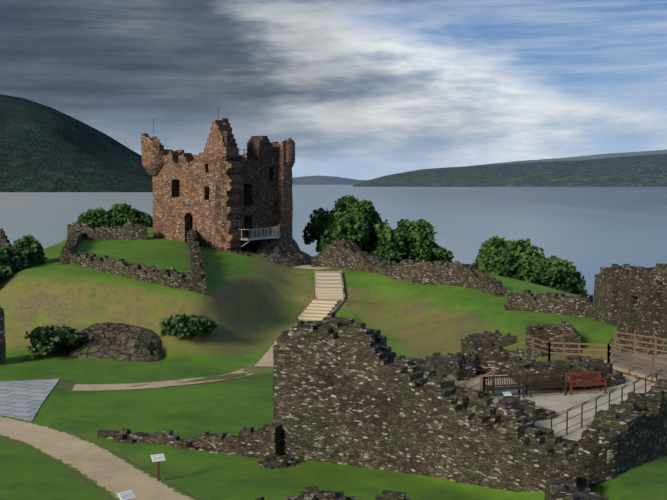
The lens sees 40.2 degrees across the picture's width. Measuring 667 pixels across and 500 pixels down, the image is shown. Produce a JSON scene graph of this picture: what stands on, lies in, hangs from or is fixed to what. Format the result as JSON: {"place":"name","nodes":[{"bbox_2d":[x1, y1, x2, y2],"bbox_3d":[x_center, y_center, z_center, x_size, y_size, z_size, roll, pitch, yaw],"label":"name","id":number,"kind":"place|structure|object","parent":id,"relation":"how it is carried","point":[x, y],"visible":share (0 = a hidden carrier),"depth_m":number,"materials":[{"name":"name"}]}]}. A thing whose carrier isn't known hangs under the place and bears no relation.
{"place":"outdoors","nodes":[
{"label":"outdoors","id":0,"kind":"place"},
{"bbox_2d":[0,94,152,191],"bbox_3d":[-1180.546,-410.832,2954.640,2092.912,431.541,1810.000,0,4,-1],"label":"hill","id":1,"kind":"structure","parent":0,"point":[43,148],"depth_m":2487.27,"materials":[{"name":"green plant"}]},
{"bbox_2d":[0,415,198,499],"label":"path","id":2,"kind":"structure","parent":0,"point":[109,472],"depth_m":38.77,"materials":[{"name":"beige gravel"}]},
{"bbox_2d":[153,150,193,237],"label":"tower wall","id":3,"kind":"structure","parent":0,"point":[157,232],"depth_m":105.38,"materials":[{"name":"brown stone"}]},
{"bbox_2d":[215,131,278,250],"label":"tower wall","id":4,"kind":"structure","parent":0,"point":[258,195],"depth_m":103.86,"materials":[{"name":"stone"}]},
{"bbox_2d":[243,149,256,159],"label":"tower top railing","id":5,"kind":"object","parent":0,"point":[253,154],"visible":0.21,"depth_m":103.29,"materials":[{"name":"grey metal"}]},
{"bbox_2d":[239,141,292,245],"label":"tower wall","id":6,"kind":"structure","parent":0,"point":[284,206],"depth_m":107.13,"materials":[{"name":"brown stone"}]},
{"bbox_2d":[238,227,280,248],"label":"balcony","id":7,"kind":"structure","parent":6,"relation":"attached to","point":[264,237],"depth_m":102.11,"materials":[{"name":"grey metal"}]},
{"bbox_2d":[284,138,294,168],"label":"turret","id":8,"kind":"object","parent":6,"relation":"on","point":[290,150],"visible":0.4,"depth_m":107.03,"materials":[{"name":"stone"}]},
{"bbox_2d":[293,265,332,269],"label":"path","id":9,"kind":"structure","parent":0,"point":[309,267],"depth_m":101.93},
{"bbox_2d":[292,175,366,184],"bbox_3d":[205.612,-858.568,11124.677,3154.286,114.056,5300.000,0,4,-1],"label":"hill","id":10,"kind":"structure","parent":0,"point":[318,180],"depth_m":9746.21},
{"bbox_2d":[0,227,666,499],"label":"terrain","id":11,"kind":"structure","parent":0,"point":[253,306],"depth_m":66.33,"materials":[{"name":"green plant"}]},
{"bbox_2d":[0,306,5,364],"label":"stub wall","id":12,"kind":"structure","parent":11,"relation":"on","point":[2,343],"depth_m":62.95,"materials":[{"name":"grey stone"}]},
{"bbox_2d":[0,228,11,246],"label":"wall","id":13,"kind":"structure","parent":11,"relation":"on","point":[3,238],"depth_m":91.11,"materials":[{"name":"grey stone"}]},
{"bbox_2d":[0,243,30,284],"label":"shrub","id":14,"kind":"object","parent":11,"relation":"on","point":[11,263],"visible":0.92,"depth_m":78.42,"materials":[{"name":"green plant"}]},
{"bbox_2d":[0,379,58,421],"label":"paved slabs","id":15,"kind":"structure","parent":11,"relation":"on","point":[23,399],"depth_m":51.93,"materials":[{"name":"grey stone"}]},
{"bbox_2d":[12,234,47,265],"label":"shrub","id":16,"kind":"object","parent":11,"relation":"on","point":[30,247],"visible":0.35,"depth_m":82.03,"materials":[{"name":"green plant"}]},
{"bbox_2d":[24,324,86,358],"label":"bush","id":17,"kind":"object","parent":11,"relation":"on","point":[44,339],"visible":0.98,"depth_m":66.37,"materials":[{"name":"green plant"}]},
{"bbox_2d":[59,230,82,264],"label":"wall","id":18,"kind":"structure","parent":11,"relation":"on","point":[74,240],"depth_m":88.90,"materials":[{"name":"grey stone"}]},
{"bbox_2d":[78,207,115,226],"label":"bush","id":19,"kind":"object","parent":11,"relation":"on","point":[98,217],"visible":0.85,"depth_m":118.50,"materials":[{"name":"green plant"}]},
{"bbox_2d":[67,220,147,239],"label":"wall","id":20,"kind":"structure","parent":11,"relation":"on","point":[129,230],"depth_m":103.53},
{"bbox_2d":[56,322,161,358],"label":"rock outcrop","id":21,"kind":"object","parent":11,"relation":"on","point":[106,340],"visible":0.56,"depth_m":68.07,"materials":[{"name":"grey stone"}]},
{"bbox_2d":[107,203,140,226],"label":"bush","id":22,"kind":"object","parent":11,"relation":"on","point":[123,214],"visible":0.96,"depth_m":119.52,"materials":[{"name":"green plant"}]},
{"bbox_2d":[117,490,134,499],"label":"info sign","id":23,"kind":"object","parent":11,"relation":"on","point":[126,495],"visible":1,"depth_m":30.34,"materials":[{"name":"white"}]},
{"bbox_2d":[70,252,192,291],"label":"wall","id":24,"kind":"structure","parent":11,"relation":"on","point":[172,277],"depth_m":74.84,"materials":[{"name":"grey stone"}]},
{"bbox_2d":[110,336,164,361],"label":"rock","id":25,"kind":"object","parent":11,"relation":"on","point":[137,349],"visible":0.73,"depth_m":66.12,"materials":[{"name":"grey stone"}]},
{"bbox_2d":[135,211,152,226],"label":"bush","id":26,"kind":"object","parent":11,"relation":"on","point":[146,218],"visible":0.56,"depth_m":121.10,"materials":[{"name":"green plant"}]},
{"bbox_2d":[151,454,164,480],"bbox_3d":[-6.829,8.540,35.551,0.500,1.088,0.480,-2,5,-26],"label":"info sign","id":27,"kind":"object","parent":11,"relation":"on","point":[157,458],"visible":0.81,"depth_m":35.52,"materials":[{"name":"white"}]},
{"bbox_2d":[72,368,256,390],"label":"footpath","id":28,"kind":"structure","parent":11,"relation":"on","point":[110,386],"depth_m":56.51,"materials":[{"name":"beige gravel"}]},
{"bbox_2d":[97,423,280,457],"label":"low stone wall","id":29,"kind":"structure","parent":11,"relation":"on","point":[264,440],"depth_m":40.51,"materials":[{"name":"grey stone"}]},
{"bbox_2d":[159,313,218,339],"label":"bush","id":30,"kind":"object","parent":11,"relation":"on","point":[187,325],"visible":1,"depth_m":68.64,"materials":[{"name":"green plant"}]},
{"bbox_2d":[187,230,205,294],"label":"wall","id":31,"kind":"structure","parent":11,"relation":"on","point":[196,264],"depth_m":79.23,"materials":[{"name":"grey stone"}]},
{"bbox_2d":[152,118,242,251],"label":"tower wall","id":32,"kind":"structure","parent":11,"relation":"on","point":[187,192],"depth_m":101.60,"materials":[{"name":"brown stone"}]},
{"bbox_2d":[141,133,168,174],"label":"turret","id":33,"kind":"object","parent":32,"relation":"on","point":[152,157],"visible":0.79,"depth_m":104.23,"materials":[{"name":"stone"}]},
{"bbox_2d":[233,250,250,255],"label":"rubble","id":34,"kind":"object","parent":11,"relation":"on","point":[246,253],"visible":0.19,"depth_m":99.90,"materials":[{"name":"grey stone"}]},
{"bbox_2d":[258,454,300,468],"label":"rubble stones","id":35,"kind":"object","parent":11,"relation":"on","point":[273,461],"visible":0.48,"depth_m":38.54,"materials":[{"name":"grey stone"}]},
{"bbox_2d":[254,224,309,266],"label":"rock outcrop","id":36,"kind":"object","parent":11,"relation":"on","point":[284,250],"visible":0.46,"depth_m":104.00,"materials":[{"name":"grey stone"}]},
{"bbox_2d":[252,319,320,366],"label":"path","id":37,"kind":"structure","parent":11,"relation":"on","point":[265,358],"depth_m":67.72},
{"bbox_2d":[297,271,344,320],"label":"stone steps","id":38,"kind":"structure","parent":11,"relation":"on","point":[329,290],"depth_m":88.08,"materials":[{"name":"beige stone"}]},
{"bbox_2d":[255,486,410,499],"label":"wall","id":39,"kind":"structure","parent":11,"relation":"on","point":[311,493],"depth_m":29.82,"materials":[{"name":"grey stone"}]},
{"bbox_2d":[272,312,414,469],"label":"stub wall","id":40,"kind":"structure","parent":11,"relation":"on","point":[329,391],"depth_m":39.03,"materials":[{"name":"grey stone"}]},
{"bbox_2d":[311,238,391,275],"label":"ruined wall","id":41,"kind":"structure","parent":11,"relation":"on","point":[343,253],"depth_m":100.62,"materials":[{"name":"grey stone"}]},
{"bbox_2d":[302,195,407,264],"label":"bush","id":42,"kind":"object","parent":11,"relation":"on","point":[363,226],"visible":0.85,"depth_m":113.54,"materials":[{"name":"green plant"}]},
{"bbox_2d":[381,219,453,264],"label":"bush","id":43,"kind":"object","parent":11,"relation":"on","point":[419,240],"visible":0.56,"depth_m":117.06,"materials":[{"name":"green plant"}]},
{"bbox_2d":[411,349,470,368],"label":"ruined wall","id":44,"kind":"structure","parent":11,"relation":"on","point":[420,362],"depth_m":56.74,"materials":[{"name":"grey stone"}]},
{"bbox_2d":[421,353,475,380],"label":"low wall","id":45,"kind":"structure","parent":11,"relation":"on","point":[462,368],"depth_m":46.34,"materials":[{"name":"grey stone"}]},
{"bbox_2d":[388,259,509,296],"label":"stone wall","id":46,"kind":"structure","parent":11,"relation":"on","point":[456,273],"depth_m":87.74,"materials":[{"name":"grey stone"}]},
{"bbox_2d":[456,370,494,393],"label":"timber stair rails","id":47,"kind":"object","parent":11,"relation":"on","point":[480,383],"visible":0.27,"depth_m":42.27,"materials":[{"name":"brown wood"}]},
{"bbox_2d":[386,357,582,492],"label":"long wall","id":48,"kind":"structure","parent":11,"relation":"on","point":[442,426],"depth_m":35.37,"materials":[{"name":"grey stone"}]},
{"bbox_2d":[461,330,516,351],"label":"ruined wall","id":49,"kind":"structure","parent":11,"relation":"on","point":[507,340],"depth_m":63.47,"materials":[{"name":"grey stone"}]},
{"bbox_2d":[471,331,507,374],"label":"ruined wall","id":50,"kind":"structure","parent":11,"relation":"on","point":[489,353],"depth_m":46.95,"materials":[{"name":"grey stone"}]},
{"bbox_2d":[471,235,573,292],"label":"bush","id":51,"kind":"object","parent":11,"relation":"on","point":[523,260],"visible":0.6,"depth_m":105.41,"materials":[{"name":"green plant"}]},
{"bbox_2d":[498,396,555,421],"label":"ruined wall","id":52,"kind":"structure","parent":11,"relation":"on","point":[530,409],"depth_m":38.34,"materials":[{"name":"grey stone"}]},
{"bbox_2d":[504,290,593,317],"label":"curtain wall","id":53,"kind":"structure","parent":11,"relation":"on","point":[580,305],"depth_m":71.18,"materials":[{"name":"grey stone"}]},
{"bbox_2d":[525,321,580,357],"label":"ruined wall","id":54,"kind":"structure","parent":11,"relation":"on","point":[564,331],"depth_m":60.53,"materials":[{"name":"grey stone"}]},
{"bbox_2d":[447,354,666,440],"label":"paved terrace","id":55,"kind":"structure","parent":11,"relation":"on","point":[558,402],"depth_m":41.68,"materials":[{"name":"beige concrete"}]},
{"bbox_2d":[483,375,524,397],"bbox_3d":[7.850,6.333,42.048,1.850,0.948,0.652,-1,4,-13],"label":"bench","id":56,"kind":"object","parent":55,"relation":"on","point":[512,386],"visible":0.92,"depth_m":42.15,"materials":[{"name":"brown wood"}]},
{"bbox_2d":[501,391,512,397],"bbox_3d":[7.662,6.601,40.226,0.480,0.688,0.480,-1,4,-11],"label":"info sign","id":57,"kind":"object","parent":55,"relation":"on","point":[506,394],"visible":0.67,"depth_m":40.20,"materials":[{"name":"grey metal"}]},
{"bbox_2d":[525,373,566,397],"bbox_3d":[9.896,6.300,42.501,1.850,0.948,0.652,-1,4,-13],"label":"bench","id":58,"kind":"object","parent":55,"relation":"on","point":[534,385],"visible":1,"depth_m":42.58,"materials":[{"name":"brown wood"}]},
{"bbox_2d":[565,371,606,394],"bbox_3d":[11.889,6.266,42.961,1.850,0.948,0.652,-1,4,-13],"label":"bench","id":59,"kind":"object","parent":55,"relation":"on","point":[572,383],"visible":0.94,"depth_m":43.07,"materials":[{"name":"red wood"}]},
{"bbox_2d":[517,333,607,360],"bbox_3d":[12.883,5.792,53.331,1.317,1.650,7.748,-2,5,-29],"label":"timber fence","id":60,"kind":"object","parent":11,"relation":"on","point":[594,350],"visible":0.77,"depth_m":52.33,"materials":[{"name":"brown wood"}]},
{"bbox_2d":[507,349,625,390],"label":"wall behind benches","id":61,"kind":"structure","parent":11,"relation":"on","point":[521,363],"depth_m":43.92,"materials":[{"name":"grey stone"}]},
{"bbox_2d":[549,255,588,296],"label":"bush","id":62,"kind":"object","parent":11,"relation":"on","point":[576,287],"visible":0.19,"depth_m":109.59,"materials":[{"name":"green plant"}]},
{"bbox_2d":[545,467,607,499],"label":"return wall","id":63,"kind":"structure","parent":11,"relation":"on","point":[564,484],"depth_m":28.74,"materials":[{"name":"grey stone"}]},
{"bbox_2d":[551,369,662,434],"bbox_3d":[11.848,6.506,38.754,0.324,1.286,10.648,4,6,40],"label":"metal railing","id":64,"kind":"object","parent":11,"relation":"on","point":[582,412],"visible":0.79,"depth_m":37.77,"materials":[{"name":"grey metal"}]},
{"bbox_2d":[593,264,629,325],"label":"stone wall","id":65,"kind":"structure","parent":11,"relation":"on","point":[605,304],"depth_m":65.89,"materials":[{"name":"grey stone"}]},
{"bbox_2d":[562,379,666,489],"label":"wall","id":66,"kind":"structure","parent":11,"relation":"on","point":[617,440],"depth_m":33.30,"materials":[{"name":"grey stone"}]},
{"bbox_2d":[607,331,666,380],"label":"walkway rails","id":67,"kind":"object","parent":11,"relation":"on","point":[612,346],"visible":0.77,"depth_m":47.92,"materials":[{"name":"brown wood"}]},
{"bbox_2d":[617,263,666,354],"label":"stone wall","id":68,"kind":"structure","parent":11,"relation":"on","point":[642,300],"depth_m":57.56,"materials":[{"name":"grey stone"}]},
{"bbox_2d":[0,185,666,297],"bbox_3d":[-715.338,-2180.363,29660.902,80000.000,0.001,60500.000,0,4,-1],"label":"loch water","id":69,"kind":"structure","parent":0,"point":[589,232],"depth_m":650.96,"materials":[{"name":"liquid"}]},
{"bbox_2d":[0,0,666,179],"label":"sky","id":70,"kind":"structure","parent":0,"point":[362,89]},
{"bbox_2d":[353,154,666,186],"bbox_3d":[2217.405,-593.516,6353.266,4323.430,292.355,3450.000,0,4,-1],"label":"hill","id":71,"kind":"structure","parent":0,"point":[641,171],"depth_m":5460.77,"materials":[{"name":"green plant"}]},
{"bbox_2d":[473,150,666,165],"bbox_3d":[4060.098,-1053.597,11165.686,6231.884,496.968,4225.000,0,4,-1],"label":"hill","id":72,"kind":"structure","parent":0,"point":[601,156],"depth_m":11314.52,"materials":[{"name":"green plant"}]},
{"bbox_2d":[610,350,666,380],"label":"walkway deck","id":73,"kind":"structure","parent":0,"point":[641,372],"depth_m":47.77,"materials":[{"name":"brown wood"}]}
]}

